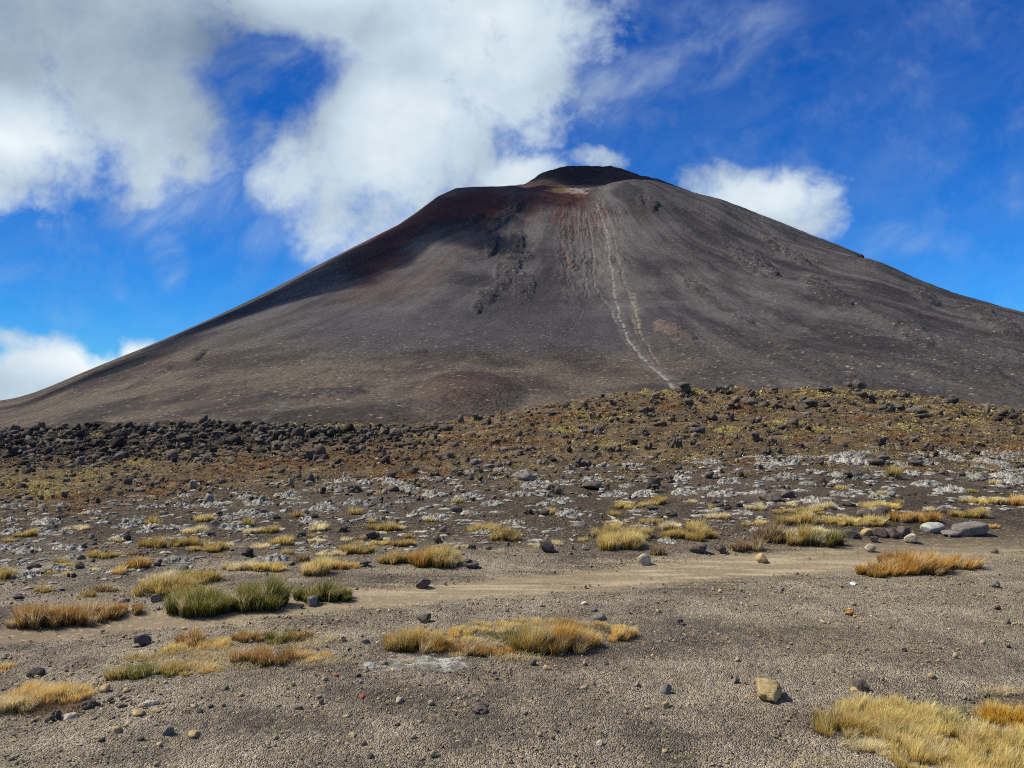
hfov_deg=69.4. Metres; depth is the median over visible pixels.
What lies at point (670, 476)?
lava block
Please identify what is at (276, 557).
lichen patch
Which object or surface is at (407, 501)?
lichen patch
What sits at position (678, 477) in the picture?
lichen patch
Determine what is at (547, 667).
rock
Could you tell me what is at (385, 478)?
lichen patch
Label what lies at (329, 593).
tussock
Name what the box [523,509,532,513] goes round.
lava block
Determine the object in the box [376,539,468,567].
tussock
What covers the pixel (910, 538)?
rock
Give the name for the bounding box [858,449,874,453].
lichen patch
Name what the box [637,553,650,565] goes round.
rock
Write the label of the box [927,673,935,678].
rock
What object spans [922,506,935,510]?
grass tuft
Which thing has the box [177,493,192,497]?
lichen patch
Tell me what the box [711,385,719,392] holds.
lava block
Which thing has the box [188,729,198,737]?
rock
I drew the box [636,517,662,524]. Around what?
tussock
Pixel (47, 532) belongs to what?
lichen patch
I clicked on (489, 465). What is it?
lava block
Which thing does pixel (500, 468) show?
lichen patch
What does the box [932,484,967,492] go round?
lichen patch
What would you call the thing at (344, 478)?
lichen patch
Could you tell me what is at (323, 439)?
lava block
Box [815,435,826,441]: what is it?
lava block
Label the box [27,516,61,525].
lichen patch
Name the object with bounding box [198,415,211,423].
lava block
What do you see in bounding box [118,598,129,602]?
rock
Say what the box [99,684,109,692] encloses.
rock
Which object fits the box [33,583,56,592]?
tussock
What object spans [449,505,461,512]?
lava block
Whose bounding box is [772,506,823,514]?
tussock
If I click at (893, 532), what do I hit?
rock
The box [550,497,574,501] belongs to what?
lichen patch
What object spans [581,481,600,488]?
lava block
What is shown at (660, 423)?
lava block
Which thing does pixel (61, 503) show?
lichen patch
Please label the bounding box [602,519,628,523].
tussock
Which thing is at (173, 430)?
lava block
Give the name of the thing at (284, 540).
tussock
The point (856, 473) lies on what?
lava block
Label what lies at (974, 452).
lava block
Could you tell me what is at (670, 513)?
lava block
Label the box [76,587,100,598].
tussock
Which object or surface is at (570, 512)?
lichen patch
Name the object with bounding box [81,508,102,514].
lichen patch
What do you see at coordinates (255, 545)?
tussock
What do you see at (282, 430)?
lava block
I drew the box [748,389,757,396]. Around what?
lava block
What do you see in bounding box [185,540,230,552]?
tussock
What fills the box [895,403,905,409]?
lava block
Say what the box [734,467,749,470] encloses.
lichen patch
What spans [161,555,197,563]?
lichen patch
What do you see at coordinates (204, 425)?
lava block
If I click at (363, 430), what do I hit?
lava block
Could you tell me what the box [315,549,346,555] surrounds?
tussock
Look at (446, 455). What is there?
lava block
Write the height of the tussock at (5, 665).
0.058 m
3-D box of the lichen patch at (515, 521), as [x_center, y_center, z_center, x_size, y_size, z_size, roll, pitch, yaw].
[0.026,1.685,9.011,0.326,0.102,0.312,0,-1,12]
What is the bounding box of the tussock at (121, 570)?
[111,564,127,574]
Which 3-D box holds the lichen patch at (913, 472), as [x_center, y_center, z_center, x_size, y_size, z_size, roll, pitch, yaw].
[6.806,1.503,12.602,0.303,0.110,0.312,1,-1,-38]
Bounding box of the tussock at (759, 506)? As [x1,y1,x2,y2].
[744,501,766,509]
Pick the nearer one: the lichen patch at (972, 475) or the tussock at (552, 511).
the tussock at (552, 511)
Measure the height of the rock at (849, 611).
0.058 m
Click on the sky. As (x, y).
(167, 166)
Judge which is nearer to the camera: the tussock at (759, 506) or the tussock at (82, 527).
the tussock at (82, 527)
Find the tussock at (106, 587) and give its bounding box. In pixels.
[88,580,118,591]
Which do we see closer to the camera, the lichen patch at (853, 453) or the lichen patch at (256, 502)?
the lichen patch at (256, 502)
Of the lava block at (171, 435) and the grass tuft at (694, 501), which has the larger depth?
the lava block at (171, 435)
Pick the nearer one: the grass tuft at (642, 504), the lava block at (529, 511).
the lava block at (529, 511)
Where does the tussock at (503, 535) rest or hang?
on the ground
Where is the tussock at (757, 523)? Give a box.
[748,519,768,525]
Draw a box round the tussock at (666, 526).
[655,519,680,530]
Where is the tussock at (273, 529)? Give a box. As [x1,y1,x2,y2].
[261,523,280,532]
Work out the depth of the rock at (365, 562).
6.83 m
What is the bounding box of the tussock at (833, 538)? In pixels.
[805,526,849,547]
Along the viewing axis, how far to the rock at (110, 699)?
3.82 m
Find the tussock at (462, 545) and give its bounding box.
[453,544,470,547]
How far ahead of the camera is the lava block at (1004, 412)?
25.82 m
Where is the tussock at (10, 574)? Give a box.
[0,565,24,579]
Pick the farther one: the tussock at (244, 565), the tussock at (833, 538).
the tussock at (833, 538)
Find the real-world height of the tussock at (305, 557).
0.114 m
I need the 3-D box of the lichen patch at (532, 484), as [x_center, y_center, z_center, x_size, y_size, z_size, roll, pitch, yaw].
[0.425,1.648,12.094,0.617,0.164,0.436,0,-1,-14]
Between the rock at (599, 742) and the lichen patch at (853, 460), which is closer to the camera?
the rock at (599, 742)
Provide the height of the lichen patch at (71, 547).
0.103 m
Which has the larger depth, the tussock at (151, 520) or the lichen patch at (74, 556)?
the tussock at (151, 520)
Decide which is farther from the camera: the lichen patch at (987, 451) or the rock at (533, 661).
the lichen patch at (987, 451)
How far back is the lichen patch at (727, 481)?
11.65 m
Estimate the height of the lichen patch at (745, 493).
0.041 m
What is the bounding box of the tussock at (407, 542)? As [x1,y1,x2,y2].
[389,537,416,546]
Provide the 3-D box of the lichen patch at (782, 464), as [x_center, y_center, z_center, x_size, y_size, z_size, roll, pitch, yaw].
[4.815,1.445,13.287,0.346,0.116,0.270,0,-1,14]
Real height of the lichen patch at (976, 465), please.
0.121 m
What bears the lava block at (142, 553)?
on the ground
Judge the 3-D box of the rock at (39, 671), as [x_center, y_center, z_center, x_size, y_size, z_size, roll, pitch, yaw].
[-2.714,1.643,4.210,0.100,0.053,0.095,0,-1,1]
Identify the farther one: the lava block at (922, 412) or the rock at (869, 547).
the lava block at (922, 412)
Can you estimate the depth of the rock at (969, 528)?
8.11 m
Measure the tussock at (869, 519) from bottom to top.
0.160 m
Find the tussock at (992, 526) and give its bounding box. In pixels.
[988,524,999,528]
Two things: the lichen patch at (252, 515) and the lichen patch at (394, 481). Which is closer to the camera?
the lichen patch at (252, 515)
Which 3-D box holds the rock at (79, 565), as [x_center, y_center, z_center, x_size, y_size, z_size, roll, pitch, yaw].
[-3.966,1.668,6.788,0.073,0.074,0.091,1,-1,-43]
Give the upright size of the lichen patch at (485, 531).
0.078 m
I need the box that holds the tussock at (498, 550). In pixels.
[477,548,504,551]
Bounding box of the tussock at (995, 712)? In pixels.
[969,695,1023,730]
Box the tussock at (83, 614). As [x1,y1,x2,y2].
[3,598,147,628]
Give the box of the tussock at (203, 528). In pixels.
[180,523,210,533]
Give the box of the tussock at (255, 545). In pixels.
[248,542,269,548]
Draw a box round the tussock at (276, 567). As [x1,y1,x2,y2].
[252,561,286,572]
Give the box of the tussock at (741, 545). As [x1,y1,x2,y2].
[727,537,751,552]
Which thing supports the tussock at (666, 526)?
on the ground
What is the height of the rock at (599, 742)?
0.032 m
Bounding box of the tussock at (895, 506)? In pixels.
[857,499,900,509]
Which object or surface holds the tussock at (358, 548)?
on the ground
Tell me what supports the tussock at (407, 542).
on the ground
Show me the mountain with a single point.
(566, 284)
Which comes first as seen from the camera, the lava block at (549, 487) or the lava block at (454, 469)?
the lava block at (549, 487)
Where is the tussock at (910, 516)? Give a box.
[882,510,941,523]
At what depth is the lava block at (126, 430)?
39.76 m
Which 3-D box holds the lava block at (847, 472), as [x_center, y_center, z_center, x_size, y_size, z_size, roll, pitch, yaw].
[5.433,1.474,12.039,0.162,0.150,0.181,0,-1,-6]
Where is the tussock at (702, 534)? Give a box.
[661,526,719,541]
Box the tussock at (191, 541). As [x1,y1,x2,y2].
[168,535,208,546]
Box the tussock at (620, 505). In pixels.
[614,500,637,508]
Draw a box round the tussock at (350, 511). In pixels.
[345,506,364,514]
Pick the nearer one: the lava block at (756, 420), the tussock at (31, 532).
the tussock at (31, 532)
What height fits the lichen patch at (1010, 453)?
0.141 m
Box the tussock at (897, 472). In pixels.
[881,464,903,478]
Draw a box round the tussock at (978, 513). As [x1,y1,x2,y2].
[945,505,993,518]
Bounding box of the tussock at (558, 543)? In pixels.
[550,538,562,545]
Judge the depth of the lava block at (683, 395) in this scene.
32.11 m
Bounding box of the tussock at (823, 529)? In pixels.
[780,525,836,537]
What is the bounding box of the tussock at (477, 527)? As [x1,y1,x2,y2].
[467,520,501,531]
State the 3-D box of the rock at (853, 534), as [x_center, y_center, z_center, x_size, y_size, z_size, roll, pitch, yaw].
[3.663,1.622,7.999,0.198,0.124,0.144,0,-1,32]
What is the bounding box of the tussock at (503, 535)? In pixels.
[487,523,524,541]
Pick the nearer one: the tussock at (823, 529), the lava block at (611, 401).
the tussock at (823, 529)
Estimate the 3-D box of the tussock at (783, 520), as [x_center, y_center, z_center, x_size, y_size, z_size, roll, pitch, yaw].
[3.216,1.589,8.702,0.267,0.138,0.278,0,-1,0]
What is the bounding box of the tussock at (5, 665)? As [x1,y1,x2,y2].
[0,660,17,672]
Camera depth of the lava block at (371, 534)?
8.05 m
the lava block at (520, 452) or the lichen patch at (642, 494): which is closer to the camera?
the lichen patch at (642, 494)
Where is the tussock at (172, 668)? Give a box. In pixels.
[102,643,276,679]
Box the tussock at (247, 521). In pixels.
[239,514,255,525]
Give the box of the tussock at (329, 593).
[291,575,354,602]
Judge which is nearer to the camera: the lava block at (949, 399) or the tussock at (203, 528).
the tussock at (203, 528)
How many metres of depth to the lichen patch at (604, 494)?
11.03 m
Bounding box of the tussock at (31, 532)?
[11,527,39,536]
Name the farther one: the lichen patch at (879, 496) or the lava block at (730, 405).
the lava block at (730, 405)
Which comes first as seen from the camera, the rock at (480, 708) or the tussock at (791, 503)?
the rock at (480, 708)
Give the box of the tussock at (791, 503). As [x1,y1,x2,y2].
[777,500,797,505]
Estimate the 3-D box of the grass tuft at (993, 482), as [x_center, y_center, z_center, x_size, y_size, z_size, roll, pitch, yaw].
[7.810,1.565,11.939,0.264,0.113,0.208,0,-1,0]
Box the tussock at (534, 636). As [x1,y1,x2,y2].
[376,614,639,662]
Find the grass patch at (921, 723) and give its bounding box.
[771,680,1023,767]
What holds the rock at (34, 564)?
on the ground
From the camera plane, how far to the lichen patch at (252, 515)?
9.52 m
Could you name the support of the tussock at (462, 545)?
on the ground
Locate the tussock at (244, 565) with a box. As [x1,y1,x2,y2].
[220,558,261,570]
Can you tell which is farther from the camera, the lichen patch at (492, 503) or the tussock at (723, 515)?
the lichen patch at (492, 503)
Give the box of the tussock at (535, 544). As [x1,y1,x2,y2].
[528,542,539,547]
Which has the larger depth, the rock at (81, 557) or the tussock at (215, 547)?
the tussock at (215, 547)
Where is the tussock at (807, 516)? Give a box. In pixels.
[787,506,821,524]
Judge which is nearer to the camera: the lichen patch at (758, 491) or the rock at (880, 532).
the rock at (880, 532)
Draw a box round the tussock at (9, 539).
[1,537,15,541]
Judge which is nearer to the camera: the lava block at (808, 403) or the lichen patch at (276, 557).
the lichen patch at (276, 557)
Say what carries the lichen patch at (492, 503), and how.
on the ground
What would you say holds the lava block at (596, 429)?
on the ground
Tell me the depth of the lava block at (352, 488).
12.45 m
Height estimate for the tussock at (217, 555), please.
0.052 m
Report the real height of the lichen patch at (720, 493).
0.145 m
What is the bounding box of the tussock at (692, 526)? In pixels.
[680,517,710,533]
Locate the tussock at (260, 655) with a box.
[225,641,351,666]
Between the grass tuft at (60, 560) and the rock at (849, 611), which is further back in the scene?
the grass tuft at (60, 560)
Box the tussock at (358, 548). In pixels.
[337,540,378,553]
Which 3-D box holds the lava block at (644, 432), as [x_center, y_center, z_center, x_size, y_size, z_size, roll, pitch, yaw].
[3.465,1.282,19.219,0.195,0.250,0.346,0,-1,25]
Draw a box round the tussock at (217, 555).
[211,553,223,557]
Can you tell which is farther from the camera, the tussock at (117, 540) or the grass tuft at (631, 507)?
the grass tuft at (631, 507)
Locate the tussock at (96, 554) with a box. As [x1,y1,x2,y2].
[87,547,117,558]
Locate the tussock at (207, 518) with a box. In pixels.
[193,513,217,521]
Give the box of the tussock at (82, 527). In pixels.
[61,524,90,530]
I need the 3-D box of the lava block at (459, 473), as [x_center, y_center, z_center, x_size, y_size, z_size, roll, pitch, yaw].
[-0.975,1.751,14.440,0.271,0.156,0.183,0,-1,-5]
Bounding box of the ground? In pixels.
[0,386,1023,767]
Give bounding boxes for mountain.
[0,166,1023,426]
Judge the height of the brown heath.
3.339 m
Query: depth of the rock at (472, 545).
7.54 m
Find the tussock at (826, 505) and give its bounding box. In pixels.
[807,501,838,510]
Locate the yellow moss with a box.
[0,387,1010,500]
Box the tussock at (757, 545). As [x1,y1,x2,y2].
[748,534,767,551]
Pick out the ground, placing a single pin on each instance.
(250, 726)
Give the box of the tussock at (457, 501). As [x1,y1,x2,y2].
[450,496,463,503]
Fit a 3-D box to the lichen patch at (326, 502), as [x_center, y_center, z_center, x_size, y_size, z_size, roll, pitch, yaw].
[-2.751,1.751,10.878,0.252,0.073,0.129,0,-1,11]
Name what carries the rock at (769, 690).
on the ground
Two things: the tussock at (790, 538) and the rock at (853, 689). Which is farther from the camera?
the tussock at (790, 538)
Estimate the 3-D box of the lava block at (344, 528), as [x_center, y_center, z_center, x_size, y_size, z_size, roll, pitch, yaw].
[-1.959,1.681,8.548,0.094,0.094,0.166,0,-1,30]
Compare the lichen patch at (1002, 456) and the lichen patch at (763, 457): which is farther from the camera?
the lichen patch at (1002, 456)
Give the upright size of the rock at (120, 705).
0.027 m
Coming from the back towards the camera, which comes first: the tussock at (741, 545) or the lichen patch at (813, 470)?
the lichen patch at (813, 470)
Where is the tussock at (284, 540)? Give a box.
[268,532,293,545]
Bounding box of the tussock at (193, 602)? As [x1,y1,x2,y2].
[158,578,237,617]
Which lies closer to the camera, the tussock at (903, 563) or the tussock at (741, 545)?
the tussock at (903, 563)
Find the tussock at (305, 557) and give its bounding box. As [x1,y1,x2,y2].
[291,551,312,562]
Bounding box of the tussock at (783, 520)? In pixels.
[773,515,792,524]
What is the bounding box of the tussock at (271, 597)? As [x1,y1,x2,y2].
[222,571,300,612]
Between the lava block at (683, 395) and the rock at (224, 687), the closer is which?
the rock at (224, 687)
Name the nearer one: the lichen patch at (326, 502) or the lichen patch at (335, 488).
the lichen patch at (326, 502)
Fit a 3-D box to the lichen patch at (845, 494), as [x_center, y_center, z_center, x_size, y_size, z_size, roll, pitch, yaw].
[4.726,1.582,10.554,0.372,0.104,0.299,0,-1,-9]
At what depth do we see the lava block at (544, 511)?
9.54 m
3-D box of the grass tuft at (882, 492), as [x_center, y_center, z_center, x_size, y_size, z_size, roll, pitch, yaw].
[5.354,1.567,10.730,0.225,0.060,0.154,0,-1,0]
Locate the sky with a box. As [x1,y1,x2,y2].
[0,0,1023,399]
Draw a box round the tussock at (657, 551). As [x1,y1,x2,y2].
[649,543,668,555]
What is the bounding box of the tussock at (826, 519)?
[821,513,842,523]
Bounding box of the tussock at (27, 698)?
[0,675,96,715]
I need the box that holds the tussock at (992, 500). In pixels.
[958,496,1008,504]
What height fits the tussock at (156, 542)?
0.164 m
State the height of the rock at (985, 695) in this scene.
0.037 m
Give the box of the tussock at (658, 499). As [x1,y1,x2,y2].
[642,494,668,504]
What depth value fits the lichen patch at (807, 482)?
11.46 m
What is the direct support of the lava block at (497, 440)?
on the ground
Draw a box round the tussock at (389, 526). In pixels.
[365,519,401,530]
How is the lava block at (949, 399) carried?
on the ground
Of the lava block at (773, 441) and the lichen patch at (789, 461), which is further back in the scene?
the lava block at (773, 441)
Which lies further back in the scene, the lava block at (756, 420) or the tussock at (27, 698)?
the lava block at (756, 420)
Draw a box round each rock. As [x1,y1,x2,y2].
[12,593,24,600]
[26,667,45,677]
[28,562,39,567]
[49,709,61,720]
[61,712,77,719]
[75,561,84,568]
[77,555,85,559]
[80,698,100,709]
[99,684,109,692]
[103,696,114,702]
[113,725,122,733]
[116,703,126,707]
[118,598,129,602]
[132,709,145,715]
[133,634,151,644]
[144,700,157,706]
[151,594,161,602]
[152,708,160,712]
[153,559,162,565]
[162,725,173,735]
[180,565,188,571]
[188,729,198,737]
[220,685,228,690]
[307,595,317,606]
[348,732,355,737]
[359,560,371,565]
[362,638,369,643]
[367,753,373,758]
[396,697,402,702]
[415,578,430,588]
[417,613,430,622]
[463,558,478,568]
[467,543,475,548]
[473,702,488,714]
[530,658,535,664]
[540,538,554,551]
[543,665,551,670]
[582,545,588,549]
[593,612,605,620]
[596,740,602,745]
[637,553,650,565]
[660,684,671,694]
[661,702,669,707]
[689,543,706,552]
[713,543,726,553]
[719,532,729,535]
[732,677,739,682]
[742,535,750,540]
[755,553,767,562]
[755,678,781,701]
[843,528,860,538]
[845,608,859,616]
[849,687,858,690]
[852,679,868,691]
[856,508,873,517]
[860,528,871,535]
[864,543,875,551]
[870,536,878,541]
[871,527,887,537]
[872,505,891,518]
[886,528,900,537]
[896,526,909,536]
[904,533,917,542]
[920,522,944,532]
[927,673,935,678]
[935,506,948,512]
[940,530,959,536]
[951,521,988,536]
[981,692,989,697]
[989,581,1007,587]
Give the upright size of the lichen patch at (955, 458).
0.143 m
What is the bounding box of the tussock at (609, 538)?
[589,521,656,550]
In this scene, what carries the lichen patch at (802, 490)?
on the ground
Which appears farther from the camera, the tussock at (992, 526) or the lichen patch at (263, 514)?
the lichen patch at (263, 514)
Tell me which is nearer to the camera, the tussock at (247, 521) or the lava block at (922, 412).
the tussock at (247, 521)
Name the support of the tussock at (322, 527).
on the ground
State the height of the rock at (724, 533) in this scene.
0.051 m
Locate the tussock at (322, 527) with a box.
[308,520,327,530]
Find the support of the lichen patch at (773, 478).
on the ground
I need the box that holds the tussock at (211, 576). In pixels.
[177,567,225,583]
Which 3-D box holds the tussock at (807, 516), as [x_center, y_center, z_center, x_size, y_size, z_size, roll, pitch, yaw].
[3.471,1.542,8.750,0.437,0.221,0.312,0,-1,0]
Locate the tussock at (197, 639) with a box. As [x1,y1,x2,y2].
[115,621,233,661]
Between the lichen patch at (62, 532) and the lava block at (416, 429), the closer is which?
the lichen patch at (62, 532)
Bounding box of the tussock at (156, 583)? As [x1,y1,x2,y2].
[125,567,205,597]
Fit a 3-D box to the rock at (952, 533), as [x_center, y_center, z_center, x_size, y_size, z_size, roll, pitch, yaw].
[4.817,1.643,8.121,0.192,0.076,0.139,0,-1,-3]
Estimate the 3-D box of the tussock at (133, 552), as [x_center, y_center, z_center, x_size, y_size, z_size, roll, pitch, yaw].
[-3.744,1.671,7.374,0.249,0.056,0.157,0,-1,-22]
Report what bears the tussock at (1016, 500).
on the ground
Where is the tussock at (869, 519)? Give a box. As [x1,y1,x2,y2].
[832,513,888,526]
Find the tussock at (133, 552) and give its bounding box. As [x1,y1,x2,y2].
[123,548,148,554]
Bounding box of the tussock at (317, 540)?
[307,537,326,542]
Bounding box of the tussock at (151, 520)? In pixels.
[144,515,163,524]
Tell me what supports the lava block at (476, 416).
on the ground
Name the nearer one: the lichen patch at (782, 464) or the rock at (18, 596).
the rock at (18, 596)
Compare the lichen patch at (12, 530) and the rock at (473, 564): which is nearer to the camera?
the rock at (473, 564)
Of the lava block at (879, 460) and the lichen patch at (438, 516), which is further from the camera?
the lava block at (879, 460)
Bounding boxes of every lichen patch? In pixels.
[1,503,21,507]
[1,516,20,520]
[2,527,24,533]
[5,502,26,506]
[6,560,27,566]
[11,544,43,553]
[14,570,41,579]
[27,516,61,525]
[40,529,55,535]
[42,563,72,571]
[50,529,75,535]
[51,501,71,506]
[51,542,82,550]
[63,553,81,559]
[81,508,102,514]
[109,533,132,540]
[111,522,137,528]
[121,516,146,524]
[136,502,165,508]
[136,529,154,532]
[139,523,166,528]
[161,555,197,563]
[166,524,185,529]
[174,502,187,506]
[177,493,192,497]
[184,504,200,508]
[199,501,230,507]
[218,521,248,529]
[221,514,237,519]
[233,508,259,514]
[236,494,258,499]
[244,497,269,505]
[247,514,258,517]
[255,512,272,516]
[261,553,290,561]
[272,491,302,499]
[280,501,292,504]
[297,516,315,521]
[307,503,338,510]
[310,542,327,547]
[314,485,349,491]
[316,501,330,504]
[334,475,356,482]
[339,498,372,504]
[354,652,468,671]
[356,479,372,485]
[358,513,380,519]
[377,502,394,507]
[378,476,392,479]
[381,478,404,485]
[395,498,414,503]
[399,481,420,491]
[407,509,427,515]
[419,513,450,520]
[420,488,447,498]
[454,492,481,499]
[460,509,485,514]
[476,528,493,533]
[480,500,503,506]
[493,466,511,471]
[500,518,525,524]
[512,490,533,496]
[520,479,550,489]
[536,501,555,505]
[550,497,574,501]
[554,479,567,482]
[555,508,584,516]
[571,522,587,525]
[579,476,602,481]
[599,493,614,496]
[607,490,627,496]
[620,483,633,487]
[623,462,641,467]
[628,508,642,512]
[632,491,653,496]
[657,537,676,543]
[671,488,698,494]
[673,473,692,481]
[702,458,721,464]
[702,472,723,476]
[705,484,720,488]
[707,490,738,496]
[717,478,740,484]
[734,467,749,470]
[735,492,752,494]
[735,509,755,514]
[749,488,765,493]
[755,456,770,460]
[761,476,776,480]
[762,464,779,468]
[767,458,800,464]
[774,471,801,478]
[775,461,787,465]
[795,489,809,491]
[799,480,816,485]
[799,495,827,502]
[806,469,820,471]
[827,471,850,477]
[829,456,840,460]
[830,478,844,482]
[830,491,856,496]
[836,456,864,464]
[837,452,850,457]
[840,450,865,456]
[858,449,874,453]
[868,493,890,498]
[873,471,888,476]
[885,460,908,467]
[904,469,921,475]
[908,455,930,461]
[910,479,943,486]
[926,461,943,465]
[932,450,952,454]
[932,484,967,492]
[946,455,968,461]
[964,471,985,478]
[969,457,990,462]
[970,464,987,468]
[981,450,995,455]
[983,460,1010,466]
[988,470,1022,479]
[991,454,1013,459]
[998,450,1019,455]
[999,477,1023,484]
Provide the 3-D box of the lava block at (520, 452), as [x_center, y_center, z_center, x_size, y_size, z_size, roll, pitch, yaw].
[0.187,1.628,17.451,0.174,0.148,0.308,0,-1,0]
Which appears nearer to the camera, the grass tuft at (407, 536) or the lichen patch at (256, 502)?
the grass tuft at (407, 536)
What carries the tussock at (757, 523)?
on the ground
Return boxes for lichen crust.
[0,452,1023,594]
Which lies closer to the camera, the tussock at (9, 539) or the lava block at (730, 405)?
the tussock at (9, 539)
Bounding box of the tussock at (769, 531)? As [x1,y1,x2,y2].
[748,517,792,542]
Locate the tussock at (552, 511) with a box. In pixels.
[547,507,556,513]
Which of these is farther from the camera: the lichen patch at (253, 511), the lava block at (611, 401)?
the lava block at (611, 401)
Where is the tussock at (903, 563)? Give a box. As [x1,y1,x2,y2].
[852,545,991,577]
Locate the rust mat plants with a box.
[19,400,1023,517]
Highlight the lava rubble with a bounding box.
[0,384,1023,596]
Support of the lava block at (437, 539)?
on the ground
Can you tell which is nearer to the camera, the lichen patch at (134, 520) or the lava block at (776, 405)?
the lichen patch at (134, 520)
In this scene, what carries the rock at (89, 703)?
on the ground
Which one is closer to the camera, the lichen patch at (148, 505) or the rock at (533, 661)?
the rock at (533, 661)
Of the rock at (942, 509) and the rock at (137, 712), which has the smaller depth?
the rock at (137, 712)
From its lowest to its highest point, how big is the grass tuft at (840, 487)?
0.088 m
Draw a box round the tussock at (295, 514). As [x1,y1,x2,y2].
[289,510,304,517]
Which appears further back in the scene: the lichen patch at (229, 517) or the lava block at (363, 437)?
the lava block at (363, 437)
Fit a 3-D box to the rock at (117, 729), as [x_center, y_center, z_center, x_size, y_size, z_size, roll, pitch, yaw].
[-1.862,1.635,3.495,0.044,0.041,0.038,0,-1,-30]
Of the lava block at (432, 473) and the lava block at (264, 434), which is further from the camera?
the lava block at (264, 434)
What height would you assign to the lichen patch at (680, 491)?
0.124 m
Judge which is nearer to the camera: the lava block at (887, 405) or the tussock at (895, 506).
the tussock at (895, 506)
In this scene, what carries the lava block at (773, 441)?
on the ground
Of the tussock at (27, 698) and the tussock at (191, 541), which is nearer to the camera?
the tussock at (27, 698)
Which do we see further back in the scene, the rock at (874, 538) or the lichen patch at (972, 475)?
the lichen patch at (972, 475)
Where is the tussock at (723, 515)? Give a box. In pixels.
[704,511,731,519]
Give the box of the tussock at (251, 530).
[242,525,264,533]
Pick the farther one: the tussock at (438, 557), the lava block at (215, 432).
the lava block at (215, 432)
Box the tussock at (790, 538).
[770,519,820,545]
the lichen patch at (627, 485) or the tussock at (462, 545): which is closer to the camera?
the tussock at (462, 545)
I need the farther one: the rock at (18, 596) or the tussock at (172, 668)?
the rock at (18, 596)
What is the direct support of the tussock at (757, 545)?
on the ground
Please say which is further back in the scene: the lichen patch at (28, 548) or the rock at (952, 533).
the rock at (952, 533)
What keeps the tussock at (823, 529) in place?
on the ground
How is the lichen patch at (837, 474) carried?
on the ground
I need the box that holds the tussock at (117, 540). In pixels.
[107,537,125,542]
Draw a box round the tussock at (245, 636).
[228,625,350,648]
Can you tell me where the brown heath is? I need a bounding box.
[0,385,1023,526]
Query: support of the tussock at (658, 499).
on the ground
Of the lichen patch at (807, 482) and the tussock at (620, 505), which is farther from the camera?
the lichen patch at (807, 482)
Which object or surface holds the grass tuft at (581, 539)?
on the ground
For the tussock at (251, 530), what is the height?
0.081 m
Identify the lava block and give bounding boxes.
[8,430,18,433]
[56,423,68,430]
[63,430,76,436]
[67,438,80,444]
[118,427,129,435]
[139,550,148,555]
[165,432,178,439]
[168,428,177,437]
[183,422,191,428]
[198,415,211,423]
[199,421,207,430]
[212,431,222,437]
[214,478,225,486]
[253,424,269,433]
[258,432,269,436]
[270,425,280,430]
[278,427,285,433]
[296,530,305,536]
[318,426,327,432]
[318,436,327,442]
[326,425,335,432]
[336,525,348,532]
[347,484,362,492]
[359,426,371,433]
[359,434,371,442]
[362,531,379,539]
[396,429,402,436]
[410,426,420,432]
[429,425,437,430]
[429,471,440,476]
[433,534,441,544]
[437,526,445,533]
[440,451,453,459]
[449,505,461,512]
[451,468,464,473]
[455,470,468,475]
[470,459,481,464]
[472,413,482,419]
[474,465,482,472]
[483,464,494,467]
[492,438,501,443]
[517,450,523,455]
[518,469,535,484]
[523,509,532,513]
[524,445,535,450]
[540,510,550,514]
[546,484,554,491]
[574,458,591,467]
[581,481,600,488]
[589,425,603,435]
[607,444,621,451]
[609,399,616,404]
[639,406,651,414]
[641,429,649,435]
[644,442,652,449]
[646,504,662,512]
[651,484,661,492]
[653,420,665,425]
[664,473,675,482]
[665,509,676,516]
[670,437,682,447]
[674,382,691,393]
[678,392,687,397]
[689,438,701,444]
[690,423,705,433]
[705,413,717,420]
[705,471,713,478]
[710,500,724,507]
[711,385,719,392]
[725,402,735,409]
[745,398,761,407]
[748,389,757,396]
[752,416,761,422]
[758,492,780,501]
[761,447,779,454]
[766,438,776,445]
[771,403,782,408]
[774,424,786,430]
[780,490,794,497]
[787,418,798,427]
[795,396,806,402]
[802,399,825,412]
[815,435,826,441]
[817,385,832,391]
[818,458,827,466]
[841,470,851,477]
[846,379,866,389]
[850,470,862,477]
[854,388,866,397]
[866,455,889,465]
[883,402,895,411]
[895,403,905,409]
[905,405,932,417]
[907,456,923,465]
[938,470,948,473]
[945,395,955,403]
[969,448,980,454]
[997,407,1017,419]
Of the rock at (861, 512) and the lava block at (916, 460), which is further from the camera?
the lava block at (916, 460)
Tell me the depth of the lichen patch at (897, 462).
13.37 m
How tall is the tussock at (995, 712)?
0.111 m
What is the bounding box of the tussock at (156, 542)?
[136,533,170,547]
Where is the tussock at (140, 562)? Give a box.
[121,553,155,568]
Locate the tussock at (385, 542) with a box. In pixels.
[368,538,389,544]
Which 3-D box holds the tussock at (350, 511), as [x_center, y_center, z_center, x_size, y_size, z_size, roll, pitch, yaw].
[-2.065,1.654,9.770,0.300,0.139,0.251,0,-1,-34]
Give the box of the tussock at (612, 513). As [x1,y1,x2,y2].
[607,509,620,515]
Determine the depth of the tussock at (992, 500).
10.05 m
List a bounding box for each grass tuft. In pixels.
[43,570,60,573]
[53,558,68,562]
[60,561,75,565]
[340,536,352,540]
[402,531,415,538]
[421,517,436,521]
[578,536,587,541]
[622,502,636,508]
[634,501,649,506]
[649,500,663,504]
[683,498,697,502]
[741,522,752,525]
[833,484,849,489]
[875,490,888,493]
[892,499,904,503]
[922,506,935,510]
[964,487,978,492]
[987,479,998,484]
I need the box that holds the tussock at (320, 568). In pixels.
[295,551,361,575]
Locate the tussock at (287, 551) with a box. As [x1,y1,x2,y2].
[278,548,293,554]
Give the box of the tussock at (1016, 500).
[1005,492,1023,505]
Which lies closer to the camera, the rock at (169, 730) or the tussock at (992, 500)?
the rock at (169, 730)

